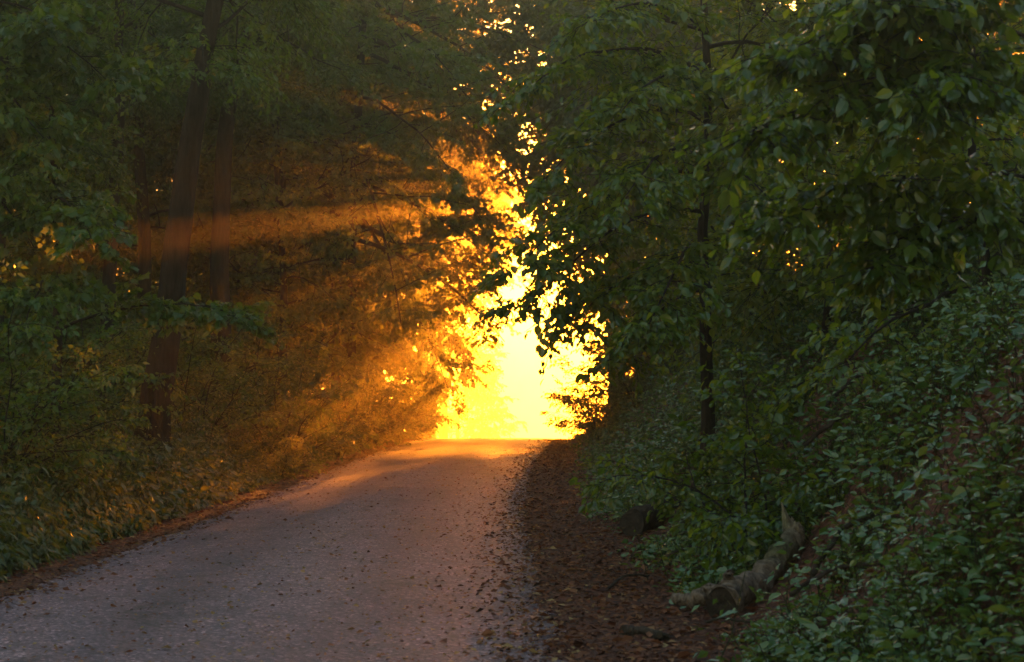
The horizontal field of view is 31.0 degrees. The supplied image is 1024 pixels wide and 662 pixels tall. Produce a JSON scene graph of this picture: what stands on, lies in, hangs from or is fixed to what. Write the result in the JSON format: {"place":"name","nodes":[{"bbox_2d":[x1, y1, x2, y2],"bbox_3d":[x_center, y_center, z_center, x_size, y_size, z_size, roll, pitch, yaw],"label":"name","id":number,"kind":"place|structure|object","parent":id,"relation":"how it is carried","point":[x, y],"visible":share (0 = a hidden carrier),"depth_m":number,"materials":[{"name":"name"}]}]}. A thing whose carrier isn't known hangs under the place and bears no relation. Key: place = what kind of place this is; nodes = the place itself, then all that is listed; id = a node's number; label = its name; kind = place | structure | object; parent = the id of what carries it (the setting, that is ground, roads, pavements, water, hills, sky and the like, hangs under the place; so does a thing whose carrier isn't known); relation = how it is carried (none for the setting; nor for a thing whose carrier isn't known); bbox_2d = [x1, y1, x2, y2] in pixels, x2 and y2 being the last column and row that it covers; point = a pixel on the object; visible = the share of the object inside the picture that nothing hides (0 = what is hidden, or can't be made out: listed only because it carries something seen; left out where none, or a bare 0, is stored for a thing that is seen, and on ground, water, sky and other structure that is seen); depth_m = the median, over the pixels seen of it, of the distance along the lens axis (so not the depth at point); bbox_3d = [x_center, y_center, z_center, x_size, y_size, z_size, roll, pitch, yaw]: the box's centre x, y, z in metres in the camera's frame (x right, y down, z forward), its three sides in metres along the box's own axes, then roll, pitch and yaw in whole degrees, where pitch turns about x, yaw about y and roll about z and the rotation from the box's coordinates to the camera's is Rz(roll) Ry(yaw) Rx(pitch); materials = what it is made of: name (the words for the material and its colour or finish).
{"place":"outdoors","nodes":[
{"label":"outdoors","id":0,"kind":"place"},
{"bbox_2d":[0,438,568,661],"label":"road","id":1,"kind":"structure","parent":0,"point":[299,603],"depth_m":15.52,"materials":[{"name":"grey asphalt"}]},
{"bbox_2d":[0,280,1023,661],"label":"ground","id":2,"kind":"structure","parent":0,"point":[806,552],"depth_m":14.24,"materials":[{"name":"brown soil"}]},
{"bbox_2d":[0,78,91,340],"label":"woodland tree","id":3,"kind":"object","parent":2,"relation":"on","point":[18,276],"visible":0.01,"depth_m":36.12,"materials":[{"name":"green plant"}]},
{"bbox_2d":[4,284,92,375],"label":"shrub","id":4,"kind":"object","parent":2,"relation":"on","point":[11,322],"visible":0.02,"depth_m":47.88,"materials":[{"name":"green plant"}]},
{"bbox_2d":[0,14,152,405],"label":"maple tree","id":5,"kind":"object","parent":2,"relation":"on","point":[88,150],"visible":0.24,"depth_m":32.79,"materials":[{"name":"green plant"}]},
{"bbox_2d":[4,253,148,411],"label":"shrub","id":6,"kind":"object","parent":2,"relation":"on","point":[85,321],"visible":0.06,"depth_m":39.67,"materials":[{"name":"green plant"}]},
{"bbox_2d":[0,260,156,494],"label":"shrub","id":7,"kind":"object","parent":2,"relation":"on","point":[88,454],"visible":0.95,"depth_m":21.07,"materials":[{"name":"green plant"}]},
{"bbox_2d":[0,255,164,447],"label":"shrub","id":8,"kind":"object","parent":2,"relation":"on","point":[116,339],"visible":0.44,"depth_m":26.18,"materials":[{"name":"green plant"}]},
{"bbox_2d":[0,0,177,311],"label":"maple tree","id":9,"kind":"object","parent":2,"relation":"on","point":[26,144],"visible":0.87,"depth_m":22.93,"materials":[{"name":"green plant"}]},
{"bbox_2d":[0,281,188,434],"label":"shrub","id":10,"kind":"object","parent":2,"relation":"on","point":[122,395],"visible":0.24,"depth_m":29.11,"materials":[{"name":"green plant"}]},
{"bbox_2d":[6,33,195,332],"bbox_3d":[-14.762,-5.710,63.740,9.384,16.640,9.389,1,-2,-23],"label":"woodland tree","id":11,"kind":"object","parent":2,"relation":"on","point":[158,240],"depth_m":64.76,"materials":[{"name":"green plant"}]},
{"bbox_2d":[12,33,195,319],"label":"woodland tree","id":12,"kind":"object","parent":2,"relation":"on","point":[117,250],"depth_m":79.03,"materials":[{"name":"green plant"}]},
{"bbox_2d":[7,295,203,366],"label":"shrub","id":13,"kind":"object","parent":2,"relation":"on","point":[95,332],"depth_m":51.64,"materials":[{"name":"green plant"}]},
{"bbox_2d":[6,2,270,367],"bbox_3d":[-12.553,-7.171,51.123,9.846,18.723,10.642,-1,-2,33],"label":"woodland tree","id":14,"kind":"object","parent":2,"relation":"on","point":[154,192],"visible":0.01,"depth_m":49.65,"materials":[{"name":"green plant"}]},
{"bbox_2d":[9,0,270,398],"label":"maple tree","id":15,"kind":"object","parent":2,"relation":"on","point":[109,268],"visible":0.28,"depth_m":36.15,"materials":[{"name":"green plant"}]},
{"bbox_2d":[0,48,285,457],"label":"maple tree","id":16,"kind":"object","parent":2,"relation":"on","point":[176,315],"visible":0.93,"depth_m":22.47,"materials":[{"name":"green plant"}]},
{"bbox_2d":[39,256,254,403],"bbox_3d":[-8.344,0.225,39.955,4.126,3.626,4.732,1,-2,-37],"label":"shrub","id":17,"kind":"object","parent":2,"relation":"on","point":[88,332],"visible":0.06,"depth_m":39.47,"materials":[{"name":"green plant"}]},
{"bbox_2d":[55,0,270,323],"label":"maple tree","id":18,"kind":"object","parent":2,"relation":"on","point":[144,241],"visible":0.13,"depth_m":43.99,"materials":[{"name":"green plant"}]},
{"bbox_2d":[67,280,272,396],"bbox_3d":[-9.090,0.320,48.032,5.126,3.928,4.470,-1,-2,38],"label":"shrub","id":19,"kind":"object","parent":2,"relation":"on","point":[204,352],"depth_m":47.91,"materials":[{"name":"green plant"}]},
{"bbox_2d":[21,11,322,384],"bbox_3d":[-11.566,-6.426,60.280,10.341,18.327,10.335,0,-2,11],"label":"woodland tree","id":20,"kind":"object","parent":2,"relation":"on","point":[154,220],"visible":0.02,"depth_m":57.65,"materials":[{"name":"green plant"}]},
{"bbox_2d":[5,0,344,367],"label":"woodland tree","id":21,"kind":"object","parent":2,"relation":"on","point":[263,225],"visible":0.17,"depth_m":46.38,"materials":[{"name":"green plant"}]},
{"bbox_2d":[0,0,361,453],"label":"maple tree","id":22,"kind":"object","parent":2,"relation":"on","point":[204,65],"visible":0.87,"depth_m":28.90,"materials":[{"name":"green plant"}]},
{"bbox_2d":[98,298,290,452],"bbox_3d":[-5.983,0.860,34.064,3.438,3.022,3.943,1,-2,-22],"label":"shrub","id":23,"kind":"object","parent":2,"relation":"on","point":[192,400],"visible":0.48,"depth_m":33.80,"materials":[{"name":"green plant"}]},
{"bbox_2d":[0,370,433,582],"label":"undergrowth","id":24,"kind":"object","parent":2,"relation":"on","point":[144,493],"visible":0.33,"depth_m":22.80,"materials":[{"name":"green plant"}]},
{"bbox_2d":[140,296,320,435],"bbox_3d":[-5.952,0.837,39.875,4.338,3.324,3.782,1,-2,-30],"label":"shrub","id":25,"kind":"object","parent":2,"relation":"on","point":[264,375],"visible":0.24,"depth_m":39.48,"materials":[{"name":"green plant"}]},
{"bbox_2d":[156,141,312,381],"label":"woodland tree","id":26,"kind":"object","parent":2,"relation":"on","point":[246,264],"visible":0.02,"depth_m":83.13,"materials":[{"name":"green plant"}]},
{"bbox_2d":[96,0,386,422],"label":"maple tree","id":27,"kind":"object","parent":2,"relation":"on","point":[219,268],"visible":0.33,"depth_m":40.93,"materials":[{"name":"green plant"}]},
{"bbox_2d":[191,282,311,394],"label":"shrub","id":28,"kind":"object","parent":2,"relation":"on","point":[258,374],"visible":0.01,"depth_m":54.76,"materials":[{"name":"green plant"}]},
{"bbox_2d":[157,133,374,372],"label":"woodland tree","id":29,"kind":"object","parent":2,"relation":"on","point":[259,248],"depth_m":69.94,"materials":[{"name":"green plant"}]},
{"bbox_2d":[172,321,380,471],"bbox_3d":[-4.545,1.265,35.915,3.943,3.022,3.438,0,-2,0],"label":"shrub","id":30,"kind":"object","parent":2,"relation":"on","point":[318,410],"visible":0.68,"depth_m":35.80,"materials":[{"name":"green plant"}]},
{"bbox_2d":[234,435,330,478],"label":"shrub","id":31,"kind":"object","parent":2,"relation":"on","point":[286,456],"visible":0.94,"depth_m":33.31,"materials":[{"name":"green plant"}]},
{"bbox_2d":[174,0,441,428],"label":"woodland tree","id":32,"kind":"object","parent":2,"relation":"on","point":[281,144],"visible":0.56,"depth_m":46.23,"materials":[{"name":"green plant"}]},
{"bbox_2d":[201,51,443,399],"bbox_3d":[-5.912,-6.690,54.296,7.668,18.628,6.865,0,-2,-14],"label":"maple tree","id":33,"kind":"object","parent":2,"relation":"on","point":[369,151],"visible":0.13,"depth_m":52.97,"materials":[{"name":"green plant"}]},
{"bbox_2d":[163,1,517,408],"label":"woodland tree","id":34,"kind":"object","parent":2,"relation":"on","point":[398,361],"visible":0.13,"depth_m":55.11,"materials":[{"name":"green plant"}]},
{"bbox_2d":[298,408,383,457],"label":"shrub","id":35,"kind":"object","parent":2,"relation":"on","point":[364,426],"visible":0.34,"depth_m":42.79,"materials":[{"name":"green plant"}]},
{"bbox_2d":[279,338,425,450],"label":"shrub","id":36,"kind":"object","parent":2,"relation":"on","point":[379,406],"visible":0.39,"depth_m":46.77,"materials":[{"name":"green plant"}]},
{"bbox_2d":[236,8,489,404],"bbox_3d":[-5.183,-4.704,61.908,8.932,15.830,8.927,-1,-2,36],"label":"woodland tree","id":37,"kind":"object","parent":2,"relation":"on","point":[467,357],"visible":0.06,"depth_m":61.03,"materials":[{"name":"green plant"}]},
{"bbox_2d":[303,166,446,406],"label":"woodland tree","id":38,"kind":"object","parent":2,"relation":"on","point":[415,235],"depth_m":88.61,"materials":[{"name":"green plant"}]},
{"bbox_2d":[316,388,434,444],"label":"shrub","id":39,"kind":"object","parent":2,"relation":"on","point":[414,417],"visible":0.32,"depth_m":51.94,"materials":[{"name":"green plant"}]},
{"bbox_2d":[261,89,503,430],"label":"woodland tree","id":40,"kind":"object","parent":2,"relation":"on","point":[466,376],"visible":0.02,"depth_m":68.89,"materials":[{"name":"green plant"}]},
{"bbox_2d":[314,109,483,394],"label":"woodland tree","id":41,"kind":"object","parent":2,"relation":"on","point":[445,211],"visible":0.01,"depth_m":79.09,"materials":[{"name":"green plant"}]},
{"bbox_2d":[345,347,473,440],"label":"shrub","id":42,"kind":"object","parent":2,"relation":"on","point":[431,422],"visible":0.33,"depth_m":56.53,"materials":[{"name":"green plant"}]},
{"bbox_2d":[389,396,443,438],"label":"shrub","id":43,"kind":"object","parent":2,"relation":"on","point":[428,418],"visible":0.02,"depth_m":69.28,"materials":[{"name":"green plant"}]},
{"bbox_2d":[359,336,474,436],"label":"shrub","id":44,"kind":"object","parent":2,"relation":"on","point":[432,411],"visible":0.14,"depth_m":62.94,"materials":[{"name":"green plant"}]},
{"bbox_2d":[6,140,849,392],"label":"woodland","id":45,"kind":"object","parent":2,"relation":"on","point":[246,263],"depth_m":97.03,"materials":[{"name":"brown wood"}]},
{"bbox_2d":[291,0,582,423],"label":"maple tree","id":46,"kind":"object","parent":2,"relation":"on","point":[427,59],"visible":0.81,"depth_m":51.11,"materials":[{"name":"green plant"}]},
{"bbox_2d":[412,285,518,437],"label":"woodland tree","id":47,"kind":"object","parent":2,"relation":"on","point":[475,392],"visible":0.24,"depth_m":159.90,"materials":[{"name":"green plant"}]},
{"bbox_2d":[389,136,542,437],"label":"woodland tree","id":48,"kind":"object","parent":2,"relation":"on","point":[506,199],"visible":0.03,"depth_m":127.87,"materials":[{"name":"green plant"}]},
{"bbox_2d":[401,180,534,437],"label":"woodland tree","id":49,"kind":"object","parent":2,"relation":"on","point":[484,301],"visible":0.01,"depth_m":141.82,"materials":[{"name":"green plant"}]},
{"bbox_2d":[396,0,540,438],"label":"woodland tree","id":50,"kind":"object","parent":2,"relation":"on","point":[453,163],"visible":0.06,"depth_m":85.81,"materials":[{"name":"green plant"}]},
{"bbox_2d":[378,0,560,435],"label":"woodland tree","id":51,"kind":"object","parent":2,"relation":"on","point":[470,167],"visible":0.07,"depth_m":75.33,"materials":[{"name":"green plant"}]},
{"bbox_2d":[448,336,527,437],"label":"woodland tree","id":52,"kind":"object","parent":2,"relation":"on","point":[503,410],"visible":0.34,"depth_m":187.10,"materials":[{"name":"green plant"}]},
{"bbox_2d":[0,277,1023,661],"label":"fallen leaves","id":53,"kind":"object","parent":2,"relation":"on","point":[578,643],"visible":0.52,"depth_m":15.43,"materials":[{"name":"plant"}]},
{"bbox_2d":[652,630,662,640],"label":"dead branch","id":54,"kind":"object","parent":53,"relation":"on","point":[658,635],"visible":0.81,"depth_m":11.98,"materials":[{"name":"brown wood"}]},
{"bbox_2d":[471,30,616,404],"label":"woodland tree","id":55,"kind":"object","parent":2,"relation":"on","point":[528,139],"visible":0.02,"depth_m":78.63,"materials":[{"name":"green plant"}]},
{"bbox_2d":[496,15,656,380],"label":"woodland tree","id":56,"kind":"object","parent":2,"relation":"on","point":[537,134],"depth_m":84.77,"materials":[{"name":"green plant"}]},
{"bbox_2d":[540,361,628,437],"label":"shrub","id":57,"kind":"object","parent":2,"relation":"on","point":[559,426],"visible":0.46,"depth_m":55.61,"materials":[{"name":"green plant"}]},
{"bbox_2d":[543,321,641,415],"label":"shrub","id":58,"kind":"object","parent":2,"relation":"on","point":[567,363],"visible":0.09,"depth_m":61.78,"materials":[{"name":"green plant"}]},
{"bbox_2d":[466,0,719,371],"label":"maple tree","id":59,"kind":"object","parent":2,"relation":"on","point":[566,120],"visible":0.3,"depth_m":54.68,"materials":[{"name":"green plant"}]},
{"bbox_2d":[550,367,637,441],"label":"shrub","id":60,"kind":"object","parent":2,"relation":"on","point":[600,420],"visible":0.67,"depth_m":48.61,"materials":[{"name":"green plant"}]},
{"bbox_2d":[570,245,658,339],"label":"woodland tree","id":61,"kind":"object","parent":2,"relation":"on","point":[588,314],"depth_m":110.52,"materials":[{"name":"green plant"}]},
{"bbox_2d":[514,0,725,373],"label":"woodland tree","id":62,"kind":"object","parent":2,"relation":"on","point":[575,173],"visible":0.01,"depth_m":62.34,"materials":[{"name":"green plant"}]},
{"bbox_2d":[606,573,649,590],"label":"twig","id":63,"kind":"object","parent":2,"relation":"on","point":[619,579],"visible":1,"depth_m":15.46,"materials":[{"name":"brown wood"}]},
{"bbox_2d":[560,247,698,337],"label":"woodland tree","id":64,"kind":"object","parent":2,"relation":"on","point":[598,311],"depth_m":102.78,"materials":[{"name":"green plant"}]},
{"bbox_2d":[570,310,695,407],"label":"shrub","id":65,"kind":"object","parent":2,"relation":"on","point":[625,382],"visible":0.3,"depth_m":47.70,"materials":[{"name":"green plant"}]},
{"bbox_2d":[566,264,699,374],"bbox_3d":[3.700,-0.614,42.107,3.782,3.324,4.338,1,-2,-28],"label":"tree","id":66,"kind":"object","parent":2,"relation":"on","point":[679,350],"visible":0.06,"depth_m":42.27,"materials":[{"name":"green plant"}]},
{"bbox_2d":[511,0,764,330],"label":"woodland tree","id":67,"kind":"object","parent":2,"relation":"on","point":[585,258],"visible":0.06,"depth_m":55.99,"materials":[{"name":"green plant"}]},
{"bbox_2d":[531,1,757,366],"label":"woodland tree","id":68,"kind":"object","parent":2,"relation":"on","point":[532,224],"visible":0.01,"depth_m":64.77,"materials":[{"name":"green plant"}]},
{"bbox_2d":[619,625,669,640],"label":"dead branch","id":69,"kind":"object","parent":2,"relation":"on","point":[629,630],"visible":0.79,"depth_m":12.40,"materials":[{"name":"brown wood"}]},
{"bbox_2d":[546,13,755,343],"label":"woodland tree","id":70,"kind":"object","parent":2,"relation":"on","point":[606,239],"depth_m":77.42,"materials":[{"name":"green plant"}]},
{"bbox_2d":[468,0,843,469],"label":"beech tree","id":71,"kind":"object","parent":2,"relation":"on","point":[651,327],"visible":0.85,"depth_m":19.76,"materials":[{"name":"green plant"}]},
{"bbox_2d":[619,485,692,536],"bbox_3d":[1.724,2.064,21.369,0.345,0.532,1.837,-1,-2,27],"label":"rotten log","id":72,"kind":"object","parent":2,"relation":"on","point":[632,518],"visible":0.56,"depth_m":20.59,"materials":[{"name":"brown wood"}]},
{"bbox_2d":[662,530,698,545],"bbox_3d":[1.878,2.020,18.458,1.046,0.127,0.140,-17,-2,1],"label":"dead stick","id":73,"kind":"object","parent":2,"relation":"on","point":[686,532],"visible":0.13,"depth_m":18.49,"materials":[{"name":"brown wood"}]},
{"bbox_2d":[657,537,706,567],"bbox_3d":[1.565,2.061,17.130,1.047,0.127,0.140,-35,20,-34],"label":"dead stick","id":74,"kind":"object","parent":2,"relation":"on","point":[669,554],"visible":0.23,"depth_m":17.08,"materials":[{"name":"brown wood"}]},
{"bbox_2d":[566,343,849,580],"bbox_3d":[2.231,1.113,15.494,3.251,2.059,3.275,1,-2,-17],"label":"shrub","id":75,"kind":"object","parent":2,"relation":"on","point":[725,532],"visible":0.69,"depth_m":15.71,"materials":[{"name":"green plant"}]},
{"bbox_2d":[636,213,792,304],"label":"shrub","id":76,"kind":"object","parent":2,"relation":"on","point":[651,241],"visible":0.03,"depth_m":37.65,"materials":[{"name":"green plant"}]},
{"bbox_2d":[682,537,756,584],"bbox_3d":[1.708,1.967,15.534,1.211,0.147,0.162,-32,16,-29],"label":"dead stick","id":77,"kind":"object","parent":2,"relation":"on","point":[699,566],"visible":0.1,"depth_m":15.48,"materials":[{"name":"brown wood"}]},
{"bbox_2d":[698,616,757,623],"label":"twig","id":78,"kind":"object","parent":2,"relation":"on","point":[716,619],"visible":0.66,"depth_m":12.81,"materials":[{"name":"brown wood"}]},
{"bbox_2d":[671,502,804,617],"bbox_3d":[1.871,1.717,13.889,1.449,0.789,0.636,1,-2,-40],"label":"fallen log","id":79,"kind":"object","parent":2,"relation":"on","point":[728,587],"visible":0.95,"depth_m":13.64,"materials":[{"name":"brown wood"}]},
{"bbox_2d":[593,0,886,385],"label":"beech tree","id":80,"kind":"object","parent":2,"relation":"on","point":[737,335],"visible":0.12,"depth_m":26.22,"materials":[{"name":"green plant"}]},
{"bbox_2d":[665,217,820,338],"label":"shrub","id":81,"kind":"object","parent":2,"relation":"on","point":[746,259],"visible":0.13,"depth_m":26.44,"materials":[{"name":"green plant"}]},
{"bbox_2d":[606,0,919,298],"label":"woodland tree","id":82,"kind":"object","parent":2,"relation":"on","point":[745,4],"visible":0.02,"depth_m":41.07,"materials":[{"name":"green plant"}]},
{"bbox_2d":[697,144,856,301],"bbox_3d":[5.535,-1.730,31.333,5.008,3.150,4.972,1,-2,-31],"label":"shrub","id":83,"kind":"object","parent":2,"relation":"on","point":[718,223],"visible":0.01,"depth_m":30.59,"materials":[{"name":"green plant"}]},
{"bbox_2d":[566,225,1023,661],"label":"ground cover","id":84,"kind":"object","parent":2,"relation":"on","point":[879,635],"visible":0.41,"depth_m":13.29,"materials":[{"name":"green plant"}]},
{"bbox_2d":[782,419,822,449],"bbox_3d":[2.872,0.951,17.975,0.752,0.092,0.101,-32,11,-21],"label":"dead stick","id":85,"kind":"object","parent":2,"relation":"on","point":[786,442],"visible":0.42,"depth_m":17.95,"materials":[{"name":"brown wood"}]},
{"bbox_2d":[665,0,988,372],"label":"beech tree","id":86,"kind":"object","parent":2,"relation":"on","point":[750,301],"visible":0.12,"depth_m":22.89,"materials":[{"name":"green plant"}]},
{"bbox_2d":[789,562,880,596],"bbox_3d":[2.282,1.571,12.170,0.967,0.118,0.130,-16,-4,8],"label":"dead stick","id":87,"kind":"object","parent":2,"relation":"on","point":[818,577],"visible":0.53,"depth_m":12.22,"materials":[{"name":"brown wood"}]},
{"bbox_2d":[802,403,885,445],"bbox_3d":[2.973,0.674,15.512,1.222,0.149,0.164,-26,-12,22],"label":"dead stick","id":88,"kind":"object","parent":2,"relation":"on","point":[818,432],"visible":0.46,"depth_m":15.67,"materials":[{"name":"brown wood"}]},
{"bbox_2d":[674,0,1023,321],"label":"sapling","id":89,"kind":"object","parent":2,"relation":"on","point":[928,82],"visible":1,"depth_m":10.41,"materials":[{"name":"green plant"}]},
{"bbox_2d":[810,504,899,576],"bbox_3d":[2.555,1.358,13.155,1.263,0.154,0.169,-31,12,-24],"label":"dead stick","id":90,"kind":"object","parent":2,"relation":"on","point":[834,539],"visible":0.45,"depth_m":13.04,"materials":[{"name":"brown wood"}]},
{"bbox_2d":[689,42,1023,246],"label":"shrub","id":91,"kind":"object","parent":2,"relation":"on","point":[845,147],"depth_m":26.21,"materials":[{"name":"green plant"}]},
{"bbox_2d":[747,169,976,337],"bbox_3d":[4.464,-0.900,20.998,3.442,2.180,3.468,0,-2,0],"label":"shrub","id":92,"kind":"object","parent":2,"relation":"on","point":[778,287],"visible":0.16,"depth_m":21.57,"materials":[{"name":"green plant"}]},
{"bbox_2d":[825,350,923,406],"bbox_3d":[3.361,0.383,17.014,1.189,0.145,0.159,-29,-6,8],"label":"dead stick","id":93,"kind":"object","parent":2,"relation":"on","point":[839,391],"visible":0.3,"depth_m":17.08,"materials":[{"name":"brown wood"}]},
{"bbox_2d":[742,2,1023,456],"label":"beech tree","id":94,"kind":"object","parent":2,"relation":"on","point":[847,328],"visible":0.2,"depth_m":16.26,"materials":[{"name":"green plant"}]},
{"bbox_2d":[767,114,1023,297],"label":"shrub","id":95,"kind":"object","parent":2,"relation":"on","point":[861,219],"visible":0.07,"depth_m":18.42,"materials":[{"name":"green plant"}]},
{"bbox_2d":[815,13,1023,209],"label":"shrub","id":96,"kind":"object","parent":2,"relation":"on","point":[858,151],"visible":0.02,"depth_m":25.11,"materials":[{"name":"green plant"}]},
{"bbox_2d":[116,1,1018,438],"label":"sky","id":97,"kind":"structure","parent":0,"point":[522,378],"materials":[{"name":"yellow"}]},
{"bbox_2d":[834,2,1023,168],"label":"woodland tree","id":98,"kind":"object","parent":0,"point":[976,117],"depth_m":50.81,"materials":[{"name":"green plant"}]}
]}

